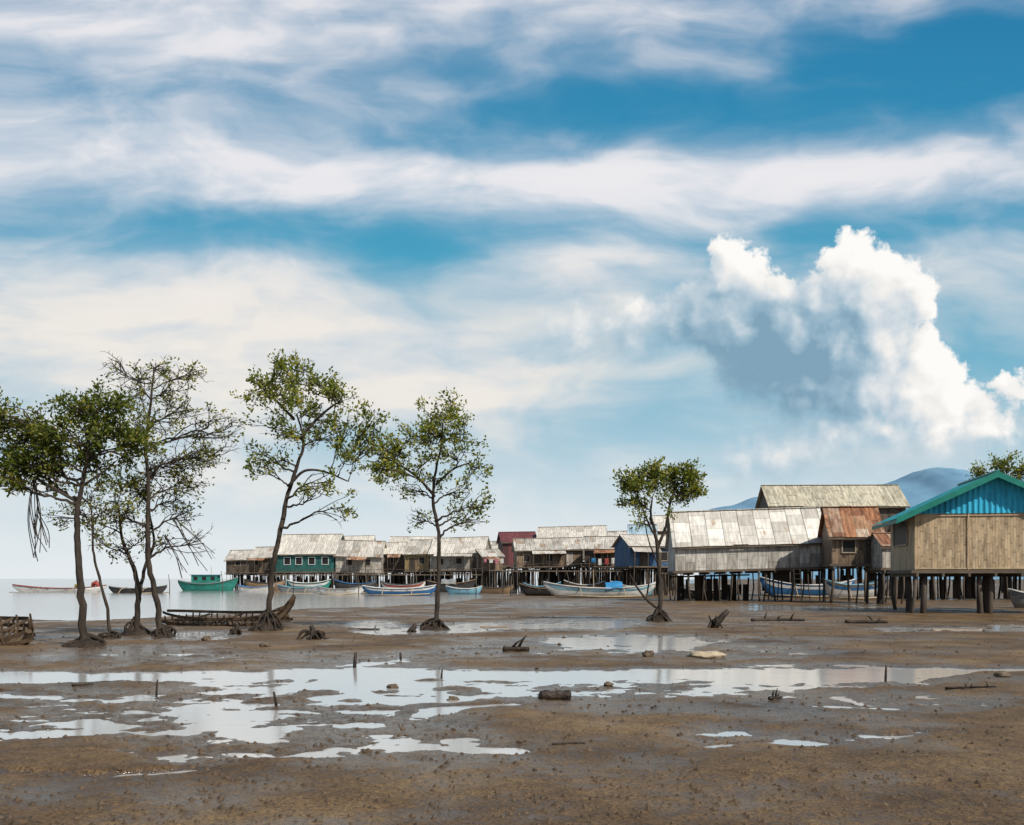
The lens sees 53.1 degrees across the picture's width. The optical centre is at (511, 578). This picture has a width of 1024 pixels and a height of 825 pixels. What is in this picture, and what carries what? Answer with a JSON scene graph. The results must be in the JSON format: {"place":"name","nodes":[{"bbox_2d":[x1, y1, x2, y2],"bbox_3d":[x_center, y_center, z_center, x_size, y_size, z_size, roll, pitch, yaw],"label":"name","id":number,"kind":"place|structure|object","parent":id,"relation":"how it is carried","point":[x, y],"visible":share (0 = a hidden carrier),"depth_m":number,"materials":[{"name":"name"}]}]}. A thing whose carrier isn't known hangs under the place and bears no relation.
{"place":"outdoors","nodes":[
{"label":"outdoors","id":0,"kind":"place"},
{"bbox_2d":[0,579,1023,824],"bbox_3d":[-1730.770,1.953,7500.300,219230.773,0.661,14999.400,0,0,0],"label":"ground","id":1,"kind":"structure","parent":0,"point":[76,771],"depth_m":11.49,"materials":[{"name":"soil"}]},
{"bbox_2d":[0,613,35,645],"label":"boat wreck","id":2,"kind":"object","parent":1,"relation":"on","point":[16,638],"visible":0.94,"depth_m":25.99,"materials":[{"name":"wood"}]},
{"bbox_2d":[71,683,93,685],"bbox_3d":[-6.769,1.667,16.142,0.326,0.044,0.052,0,0,-25],"label":"driftwood","id":3,"kind":"object","parent":1,"relation":"on","point":[75,684],"visible":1,"depth_m":16.13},
{"bbox_2d":[38,466,127,638],"bbox_3d":[-11.991,-0.698,28.749,2.429,5.248,1.451,0,0,-19],"label":"mangrove tree","id":4,"kind":"object","parent":1,"relation":"on","point":[110,633],"visible":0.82,"depth_m":28.77,"materials":[{"name":"green plant"}]},
{"bbox_2d":[0,378,167,646],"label":"mangrove tree","id":5,"kind":"object","parent":1,"relation":"on","point":[41,435],"visible":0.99,"depth_m":25.30,"materials":[{"name":"green plant"}]},
{"bbox_2d":[80,463,154,635],"bbox_3d":[-11.585,-0.750,30.077,2.118,5.396,2.286,0,0,-21],"label":"mangrove tree","id":6,"kind":"object","parent":1,"relation":"on","point":[136,627],"visible":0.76,"depth_m":30.15,"materials":[{"name":"green plant"}]},
{"bbox_2d":[155,680,157,696],"bbox_3d":[-5.113,1.627,14.732,0.052,0.351,0.034,0,0,0],"label":"wooden stake","id":7,"kind":"object","parent":1,"relation":"on","point":[156,692],"visible":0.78,"depth_m":14.72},
{"bbox_2d":[100,351,246,636],"bbox_3d":[-9.910,-2.369,29.645,4.214,8.677,3.123,0,0,0],"label":"mangrove tree","id":8,"kind":"object","parent":1,"relation":"on","point":[149,474],"visible":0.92,"depth_m":29.70,"materials":[{"name":"green plant"}]},
{"bbox_2d":[201,636,210,640],"bbox_3d":[-8.247,1.637,27.622,0.276,0.197,0.208,0,0,-24],"label":"rock","id":9,"kind":"object","parent":1,"relation":"on","point":[205,638],"visible":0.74,"depth_m":27.57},
{"bbox_2d":[162,594,295,625],"bbox_3d":[-10.095,1.169,36.420,5.189,1.250,1.617,0,7,12],"label":"boat wreck","id":10,"kind":"object","parent":1,"relation":"on","point":[283,612],"visible":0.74,"depth_m":36.17,"materials":[{"name":"wood"}]},
{"bbox_2d":[227,624,242,634],"bbox_3d":[-8.430,1.577,31.146,0.532,0.395,0.440,0,0,0],"label":"tree stump","id":11,"kind":"object","parent":1,"relation":"on","point":[235,630],"visible":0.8,"depth_m":31.06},
{"bbox_2d":[224,549,259,588],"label":"stilt house","id":12,"kind":"structure","parent":1,"relation":"on","point":[235,563],"depth_m":165.00,"materials":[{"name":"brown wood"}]},
{"bbox_2d":[259,642,270,646],"bbox_3d":[-5.988,1.621,24.830,0.303,0.160,0.211,0,0,0],"label":"rock","id":13,"kind":"object","parent":1,"relation":"on","point":[267,644],"visible":0.74,"depth_m":24.77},
{"bbox_2d":[246,546,289,581],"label":"stilt house","id":14,"kind":"structure","parent":1,"relation":"on","point":[258,558],"depth_m":157.75,"materials":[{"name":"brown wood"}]},
{"bbox_2d":[264,561,268,571],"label":"door","id":15,"kind":"structure","parent":14,"relation":"in","point":[266,563],"depth_m":157.25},
{"bbox_2d":[273,691,277,705],"bbox_3d":[-3.109,1.629,13.475,0.079,0.292,0.045,0,0,0],"label":"wooden stake","id":16,"kind":"object","parent":1,"relation":"on","point":[275,699],"visible":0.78,"depth_m":13.46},
{"bbox_2d":[274,534,344,588],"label":"stilt house","id":17,"kind":"structure","parent":1,"relation":"on","point":[314,553],"depth_m":149.96,"materials":[{"name":"teal wood"}]},
{"bbox_2d":[284,557,290,564],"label":"window","id":18,"kind":"structure","parent":17,"relation":"in","point":[287,560],"depth_m":149.79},
{"bbox_2d":[295,557,301,564],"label":"window","id":19,"kind":"structure","parent":17,"relation":"in","point":[298,560],"depth_m":149.64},
{"bbox_2d":[308,557,314,564],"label":"window","id":20,"kind":"structure","parent":17,"relation":"in","point":[311,560],"depth_m":149.46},
{"bbox_2d":[322,557,328,564],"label":"window","id":21,"kind":"structure","parent":17,"relation":"in","point":[325,560],"depth_m":149.24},
{"bbox_2d":[229,348,390,631],"bbox_3d":[-6.438,-2.756,32.458,4.856,9.356,3.197,0,0,-22],"label":"mangrove tree","id":22,"kind":"object","parent":1,"relation":"on","point":[268,621],"visible":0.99,"depth_m":32.45,"materials":[{"name":"green plant"}]},
{"bbox_2d":[297,625,329,639],"bbox_3d":[-5.419,1.492,27.944,0.806,0.465,0.856,0,0,29],"label":"tree stump","id":23,"kind":"object","parent":1,"relation":"on","point":[313,632],"visible":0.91,"depth_m":27.87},
{"bbox_2d":[331,535,375,587],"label":"stilt house","id":24,"kind":"structure","parent":1,"relation":"on","point":[365,537],"depth_m":187.67,"materials":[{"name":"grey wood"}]},
{"bbox_2d":[353,652,356,667],"bbox_3d":[-3.005,1.610,19.558,0.078,0.404,0.078,0,0,-42],"label":"wooden stake","id":25,"kind":"object","parent":1,"relation":"on","point":[355,660],"visible":0.78,"depth_m":19.54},
{"bbox_2d":[333,540,386,586],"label":"stilt house","id":26,"kind":"structure","parent":1,"relation":"on","point":[362,556],"depth_m":149.05,"materials":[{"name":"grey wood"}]},
{"bbox_2d":[346,558,351,565],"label":"window","id":27,"kind":"structure","parent":26,"relation":"in","point":[348,562],"depth_m":148.99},
{"bbox_2d":[364,559,370,565],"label":"window","id":28,"kind":"structure","parent":26,"relation":"in","point":[368,561],"depth_m":148.95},
{"bbox_2d":[348,625,379,629],"bbox_3d":[-4.922,1.625,34.045,1.056,0.182,0.142,0,0,-7],"label":"driftwood","id":29,"kind":"object","parent":1,"relation":"on","point":[374,628],"visible":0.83,"depth_m":34.04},
{"bbox_2d":[260,567,482,588],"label":"boardwalk","id":30,"kind":"structure","parent":1,"relation":"on","point":[334,574],"depth_m":141.00,"materials":[{"name":"wood"}]},
{"bbox_2d":[386,684,398,688],"bbox_3d":[-1.853,1.688,15.900,0.201,0.120,0.140,0,0,0],"label":"rock","id":31,"kind":"object","parent":1,"relation":"on","point":[392,686],"visible":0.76,"depth_m":15.86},
{"bbox_2d":[382,542,407,587],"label":"stilt house","id":32,"kind":"structure","parent":1,"relation":"on","point":[394,556],"depth_m":152.01,"materials":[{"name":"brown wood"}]},
{"bbox_2d":[407,623,416,632],"bbox_3d":[-3.199,1.608,32.496,0.414,0.385,0.575,0,0,0],"label":"tree stump","id":33,"kind":"object","parent":1,"relation":"on","point":[413,628],"visible":0.8,"depth_m":32.44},
{"bbox_2d":[390,536,442,585],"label":"stilt house","id":34,"kind":"structure","parent":1,"relation":"on","point":[400,538],"depth_m":192.65,"materials":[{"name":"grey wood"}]},
{"bbox_2d":[403,539,436,585],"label":"stilt house","id":35,"kind":"structure","parent":1,"relation":"on","point":[415,552],"depth_m":146.90,"materials":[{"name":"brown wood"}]},
{"bbox_2d":[409,558,414,570],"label":"door","id":36,"kind":"structure","parent":35,"relation":"in","point":[411,560],"depth_m":146.70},
{"bbox_2d":[419,557,424,563],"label":"window","id":37,"kind":"structure","parent":35,"relation":"in","point":[421,559],"depth_m":146.37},
{"bbox_2d":[346,387,495,630],"bbox_3d":[-3.002,-2.203,34.113,5.037,8.370,2.893,0,0,0],"label":"mangrove tree","id":38,"kind":"object","parent":1,"relation":"on","point":[427,430],"visible":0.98,"depth_m":33.99,"materials":[{"name":"green plant"}]},
{"bbox_2d":[447,696,458,700],"bbox_3d":[-0.832,1.694,14.344,0.190,0.101,0.131,0,0,0],"label":"rock","id":39,"kind":"object","parent":1,"relation":"on","point":[454,698],"visible":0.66,"depth_m":14.31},
{"bbox_2d":[428,536,491,586],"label":"stilt house","id":40,"kind":"structure","parent":1,"relation":"on","point":[462,553],"depth_m":144.95,"materials":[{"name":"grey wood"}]},
{"bbox_2d":[470,557,475,569],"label":"door","id":41,"kind":"structure","parent":40,"relation":"in","point":[472,559],"depth_m":144.09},
{"bbox_2d":[471,549,504,586],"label":"stilt house","id":42,"kind":"structure","parent":1,"relation":"on","point":[488,554],"depth_m":142.82,"materials":[{"name":"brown wood"}]},
{"bbox_2d":[474,541,512,586],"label":"stilt house","id":43,"kind":"structure","parent":1,"relation":"on","point":[494,545],"depth_m":182.08,"materials":[{"name":"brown wood"}]},
{"bbox_2d":[483,558,503,563],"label":"clothes line","id":44,"kind":"object","parent":1,"relation":"on","point":[496,560],"visible":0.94,"depth_m":136.97,"materials":[{"name":"pink fabric"}]},
{"bbox_2d":[480,626,508,627],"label":"driftwood","id":45,"kind":"object","parent":1,"relation":"on","point":[493,626],"visible":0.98,"depth_m":35.66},
{"bbox_2d":[0,609,1023,824],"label":"pebbles","id":46,"kind":"object","parent":1,"relation":"on","point":[487,796],"visible":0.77,"depth_m":8.53,"materials":[{"name":"stone"}]},
{"bbox_2d":[502,635,529,650],"bbox_3d":[0.092,1.498,23.785,0.630,0.399,0.162,0,0,6],"label":"driftwood","id":47,"kind":"object","parent":1,"relation":"on","point":[514,647],"visible":1,"depth_m":23.75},
{"bbox_2d":[496,531,536,589],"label":"stilt house","id":48,"kind":"structure","parent":1,"relation":"on","point":[504,541],"depth_m":153.77,"materials":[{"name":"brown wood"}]},
{"bbox_2d":[520,583,553,595],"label":"wooden boat","id":49,"kind":"object","parent":1,"relation":"on","point":[530,590],"visible":0.61,"depth_m":98.57,"materials":[{"name":"paint"}]},
{"bbox_2d":[523,582,560,587],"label":"wooden boat","id":50,"kind":"object","parent":1,"relation":"on","point":[538,586],"visible":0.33,"depth_m":109.39,"materials":[{"name":"blue paint"}]},
{"bbox_2d":[511,537,583,592],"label":"stilt house","id":51,"kind":"structure","parent":1,"relation":"on","point":[562,552],"depth_m":122.48,"materials":[{"name":"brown wood"}]},
{"bbox_2d":[523,554,529,561],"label":"window","id":52,"kind":"structure","parent":51,"relation":"in","point":[526,557],"depth_m":122.05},
{"bbox_2d":[535,554,540,565],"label":"door","id":53,"kind":"structure","parent":51,"relation":"in","point":[537,556],"depth_m":122.11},
{"bbox_2d":[546,554,552,561],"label":"window","id":54,"kind":"structure","parent":51,"relation":"in","point":[547,555],"depth_m":122.23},
{"bbox_2d":[566,552,572,565],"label":"door","id":55,"kind":"structure","parent":51,"relation":"in","point":[569,555],"depth_m":122.34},
{"bbox_2d":[538,690,570,699],"bbox_3d":[0.602,1.625,14.257,0.466,0.157,0.159,0,0,-3],"label":"log","id":56,"kind":"object","parent":1,"relation":"on","point":[555,695],"visible":0.84,"depth_m":14.21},
{"bbox_2d":[502,563,621,593],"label":"boardwalk","id":57,"kind":"structure","parent":1,"relation":"on","point":[581,571],"depth_m":113.00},
{"bbox_2d":[552,742,584,744],"bbox_3d":[0.564,1.653,10.296,0.353,0.026,0.054,0,0,-14],"label":"driftwood","id":58,"kind":"object","parent":1,"relation":"on","point":[568,743],"visible":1,"depth_m":10.31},
{"bbox_2d":[536,525,606,583],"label":"stilt house","id":59,"kind":"structure","parent":1,"relation":"on","point":[569,531],"depth_m":151.70,"materials":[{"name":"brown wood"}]},
{"bbox_2d":[564,580,604,586],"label":"wooden boat","id":60,"kind":"object","parent":1,"relation":"on","point":[600,584],"visible":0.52,"depth_m":105.45,"materials":[{"name":"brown wood"}]},
{"bbox_2d":[543,570,655,597],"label":"wooden boat","id":61,"kind":"object","parent":1,"relation":"on","point":[614,589],"visible":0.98,"depth_m":89.42,"materials":[{"name":"white paint"}]},
{"bbox_2d":[589,557,614,583],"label":"clothes line","id":62,"kind":"object","parent":1,"relation":"on","point":[606,560],"visible":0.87,"depth_m":109.97,"materials":[{"name":"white fabric"}]},
{"bbox_2d":[582,536,626,583],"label":"stilt house","id":63,"kind":"structure","parent":1,"relation":"on","point":[596,547],"depth_m":116.00,"materials":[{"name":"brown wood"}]},
{"bbox_2d":[595,553,601,561],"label":"window","id":64,"kind":"structure","parent":63,"relation":"in","point":[597,555],"depth_m":115.78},
{"bbox_2d":[610,552,614,565],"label":"door","id":65,"kind":"structure","parent":63,"relation":"in","point":[612,555],"depth_m":115.55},
{"bbox_2d":[605,531,627,575],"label":"stilt house","id":66,"kind":"structure","parent":1,"relation":"on","point":[613,533],"depth_m":167.02,"materials":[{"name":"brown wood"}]},
{"bbox_2d":[627,524,656,585],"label":"stilt house","id":67,"kind":"structure","parent":1,"relation":"on","point":[641,530],"depth_m":135.42,"materials":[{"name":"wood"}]},
{"bbox_2d":[611,534,674,595],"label":"stilt house","id":68,"kind":"structure","parent":1,"relation":"on","point":[633,553],"depth_m":100.97,"materials":[{"name":"blue wood"}]},
{"bbox_2d":[640,552,646,565],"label":"door","id":69,"kind":"structure","parent":68,"relation":"in","point":[643,555],"depth_m":100.22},
{"bbox_2d":[661,552,667,560],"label":"window","id":70,"kind":"structure","parent":68,"relation":"in","point":[664,554],"depth_m":100.71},
{"bbox_2d":[642,650,653,656],"bbox_3d":[2.940,1.634,22.101,0.278,0.195,0.195,0,0,0],"label":"rock","id":71,"kind":"object","parent":1,"relation":"on","point":[646,653],"visible":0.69,"depth_m":22.04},
{"bbox_2d":[609,455,708,621],"bbox_3d":[5.739,-1.473,40.225,3.932,6.827,2.176,0,0,0],"label":"mangrove tree","id":72,"kind":"object","parent":1,"relation":"on","point":[656,474],"visible":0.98,"depth_m":40.05,"materials":[{"name":"green plant"}]},
{"bbox_2d":[653,515,675,590],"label":"stilt house","id":73,"kind":"structure","parent":1,"relation":"on","point":[659,520],"depth_m":141.88,"materials":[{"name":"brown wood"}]},
{"bbox_2d":[646,563,682,597],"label":"boardwalk","id":74,"kind":"structure","parent":1,"relation":"on","point":[649,580],"depth_m":85.14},
{"bbox_2d":[686,651,726,658],"bbox_3d":[4.148,1.640,21.902,0.850,0.201,0.537,0,0,0],"label":"rock","id":75,"kind":"object","parent":1,"relation":"on","point":[707,654],"visible":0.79,"depth_m":21.72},
{"bbox_2d":[684,588,730,598],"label":"wooden boat","id":76,"kind":"object","parent":1,"relation":"on","point":[692,593],"visible":0.18,"depth_m":83.57,"materials":[{"name":"paint"}]},
{"bbox_2d":[708,609,729,627],"bbox_3d":[6.902,1.408,34.591,0.794,0.775,0.530,0,0,-20],"label":"tree stump","id":77,"kind":"object","parent":1,"relation":"on","point":[716,622],"visible":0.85,"depth_m":34.45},
{"bbox_2d":[665,507,825,601],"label":"stilt house","id":78,"kind":"structure","parent":1,"relation":"on","point":[734,543],"depth_m":75.18,"materials":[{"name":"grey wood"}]},
{"bbox_2d":[768,688,782,699],"bbox_3d":[3.671,1.605,14.265,0.252,0.167,0.066,0,0,-33],"label":"driftwood","id":79,"kind":"object","parent":1,"relation":"on","point":[776,696],"visible":1,"depth_m":14.24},
{"bbox_2d":[751,612,804,620],"bbox_3d":[10.442,1.486,40.204,2.181,0.401,0.289,0,0,-3],"label":"driftwood","id":80,"kind":"object","parent":1,"relation":"on","point":[775,619],"visible":0.94,"depth_m":40.22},
{"bbox_2d":[760,576,854,597],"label":"wooden boat","id":81,"kind":"object","parent":1,"relation":"on","point":[813,589],"visible":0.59,"depth_m":89.38,"materials":[{"name":"blue paint"}]},
{"bbox_2d":[755,484,909,595],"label":"stilt house","id":82,"kind":"structure","parent":1,"relation":"on","point":[889,500],"depth_m":98.29,"materials":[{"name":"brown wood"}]},
{"bbox_2d":[817,506,884,602],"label":"stilt house","id":83,"kind":"structure","parent":1,"relation":"on","point":[844,533],"depth_m":69.82,"materials":[{"name":"wood"}]},
{"bbox_2d":[842,539,855,552],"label":"window","id":84,"kind":"structure","parent":83,"relation":"in","point":[848,545],"depth_m":69.30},
{"bbox_2d":[864,539,870,563],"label":"door","id":85,"kind":"structure","parent":83,"relation":"in","point":[867,542],"depth_m":69.08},
{"bbox_2d":[822,576,888,599],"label":"wooden boat","id":86,"kind":"object","parent":1,"relation":"on","point":[840,591],"visible":0.57,"depth_m":81.34,"materials":[{"name":"white paint"}]},
{"bbox_2d":[845,616,887,622],"bbox_3d":[13.213,1.535,38.221,1.544,0.311,0.400,0,0,11],"label":"driftwood","id":87,"kind":"object","parent":1,"relation":"on","point":[871,620],"visible":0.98,"depth_m":38.12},
{"bbox_2d":[863,532,904,604],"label":"stilt house","id":88,"kind":"structure","parent":1,"relation":"on","point":[880,552],"depth_m":68.02,"materials":[{"name":"brown wood"}]},
{"bbox_2d":[884,665,886,681],"bbox_3d":[6.155,1.619,16.870,0.047,0.387,0.046,0,0,-39],"label":"wooden stake","id":89,"kind":"object","parent":1,"relation":"on","point":[885,677],"visible":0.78,"depth_m":16.85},
{"bbox_2d":[872,470,1023,612],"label":"stilt house","id":90,"kind":"structure","parent":1,"relation":"on","point":[973,527],"depth_m":48.62,"materials":[{"name":"brown wood"}]},
{"bbox_2d":[893,519,907,546],"bbox_3d":[19.772,-2.300,52.158,0.078,1.290,3.540,0,0,10],"label":"window","id":91,"kind":"structure","parent":90,"relation":"in","point":[900,530],"depth_m":52.17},
{"bbox_2d":[885,525,1020,599],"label":"stilt house","id":92,"kind":"structure","parent":1,"relation":"on","point":[969,587],"depth_m":81.75,"materials":[{"name":"brown wood"}]},
{"bbox_2d":[931,629,981,629],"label":"driftwood","id":93,"kind":"object","parent":1,"relation":"on","point":[956,629],"visible":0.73,"depth_m":34.06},
{"bbox_2d":[945,682,996,689],"bbox_3d":[6.790,1.584,15.165,0.704,0.153,0.103,0,0,29],"label":"driftwood","id":94,"kind":"object","parent":1,"relation":"on","point":[965,687],"visible":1,"depth_m":15.17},
{"bbox_2d":[963,450,1023,592],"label":"leafy tree","id":95,"kind":"object","parent":1,"relation":"on","point":[1016,472],"visible":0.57,"depth_m":119.98,"materials":[{"name":"green plant"}]},
{"bbox_2d":[993,671,1009,676],"bbox_3d":[8.318,1.628,17.405,0.284,0.131,0.204,0,0,0],"label":"rock","id":96,"kind":"object","parent":1,"relation":"on","point":[1002,674],"visible":0.8,"depth_m":17.35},
{"bbox_2d":[1008,588,1023,607],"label":"wooden boat","id":97,"kind":"object","parent":1,"relation":"on","point":[1017,598],"visible":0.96,"depth_m":57.72,"materials":[{"name":"grey paint"}]},
{"bbox_2d":[0,579,1023,776],"bbox_3d":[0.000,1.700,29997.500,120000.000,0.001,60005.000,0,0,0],"label":"water","id":98,"kind":"structure","parent":0,"point":[359,681],"depth_m":17.80,"materials":[{"name":"liquid"}]},
{"bbox_2d":[12,580,106,591],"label":"wooden boat","id":99,"kind":"object","parent":98,"relation":"on","point":[24,588],"visible":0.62,"depth_m":129.47,"materials":[{"name":"white paint"}]},
{"bbox_2d":[108,585,168,592],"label":"wooden boat","id":100,"kind":"object","parent":98,"relation":"on","point":[115,589],"visible":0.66,"depth_m":121.51,"materials":[{"name":"paint"}]},
{"bbox_2d":[178,567,237,590],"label":"wooden boat","id":101,"kind":"object","parent":98,"relation":"on","point":[205,582],"visible":0.77,"depth_m":143.18,"materials":[{"name":"teal paint"}]},
{"bbox_2d":[238,584,267,591],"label":"wooden boat","id":102,"kind":"object","parent":98,"relation":"on","point":[242,588],"visible":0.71,"depth_m":127.54,"materials":[{"name":"white paint"}]},
{"bbox_2d":[244,578,284,590],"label":"wooden boat","id":103,"kind":"object","parent":98,"relation":"on","point":[247,582],"visible":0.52,"depth_m":139.49,"materials":[{"name":"brown wood"}]},
{"bbox_2d":[277,584,321,592],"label":"wooden boat","id":104,"kind":"object","parent":98,"relation":"on","point":[288,589],"visible":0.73,"depth_m":121.54,"materials":[{"name":"grey paint"}]},
{"bbox_2d":[287,579,330,587],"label":"wooden boat","id":105,"kind":"object","parent":98,"relation":"on","point":[325,583],"visible":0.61,"depth_m":135.39,"materials":[{"name":"teal paint"}]},
{"bbox_2d":[316,585,365,594],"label":"wooden boat","id":106,"kind":"object","parent":98,"relation":"on","point":[329,591],"visible":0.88,"depth_m":111.49,"materials":[{"name":"white paint"}]},
{"bbox_2d":[334,579,376,591],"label":"wooden boat","id":107,"kind":"object","parent":98,"relation":"on","point":[340,584],"visible":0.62,"depth_m":133.46,"materials":[{"name":"paint"}]},
{"bbox_2d":[362,585,435,595],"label":"wooden boat","id":108,"kind":"object","parent":98,"relation":"on","point":[413,591],"visible":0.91,"depth_m":103.42,"materials":[{"name":"blue paint"}]},
{"bbox_2d":[381,580,425,587],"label":"wooden boat","id":109,"kind":"object","parent":98,"relation":"on","point":[411,585],"visible":0.68,"depth_m":132.41,"materials":[{"name":"white paint"}]},
{"bbox_2d":[427,579,475,591],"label":"wooden boat","id":110,"kind":"object","parent":98,"relation":"on","point":[454,583],"visible":0.62,"depth_m":129.44,"materials":[{"name":"paint"}]},
{"bbox_2d":[446,585,481,593],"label":"wooden boat","id":111,"kind":"object","parent":98,"relation":"on","point":[452,590],"visible":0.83,"depth_m":111.58,"materials":[{"name":"blue paint"}]},
{"bbox_2d":[477,584,512,593],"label":"wooden boat","id":112,"kind":"object","parent":98,"relation":"on","point":[496,590],"visible":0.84,"depth_m":117.53,"materials":[{"name":"brown wood"}]},
{"bbox_2d":[0,0,1023,578],"label":"sky","id":113,"kind":"structure","parent":0,"point":[763,242],"materials":[{"name":"blue"}]},
{"bbox_2d":[705,467,1023,578],"bbox_3d":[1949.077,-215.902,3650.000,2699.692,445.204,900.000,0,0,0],"label":"hills","id":114,"kind":"structure","parent":0,"point":[918,487],"depth_m":3800.50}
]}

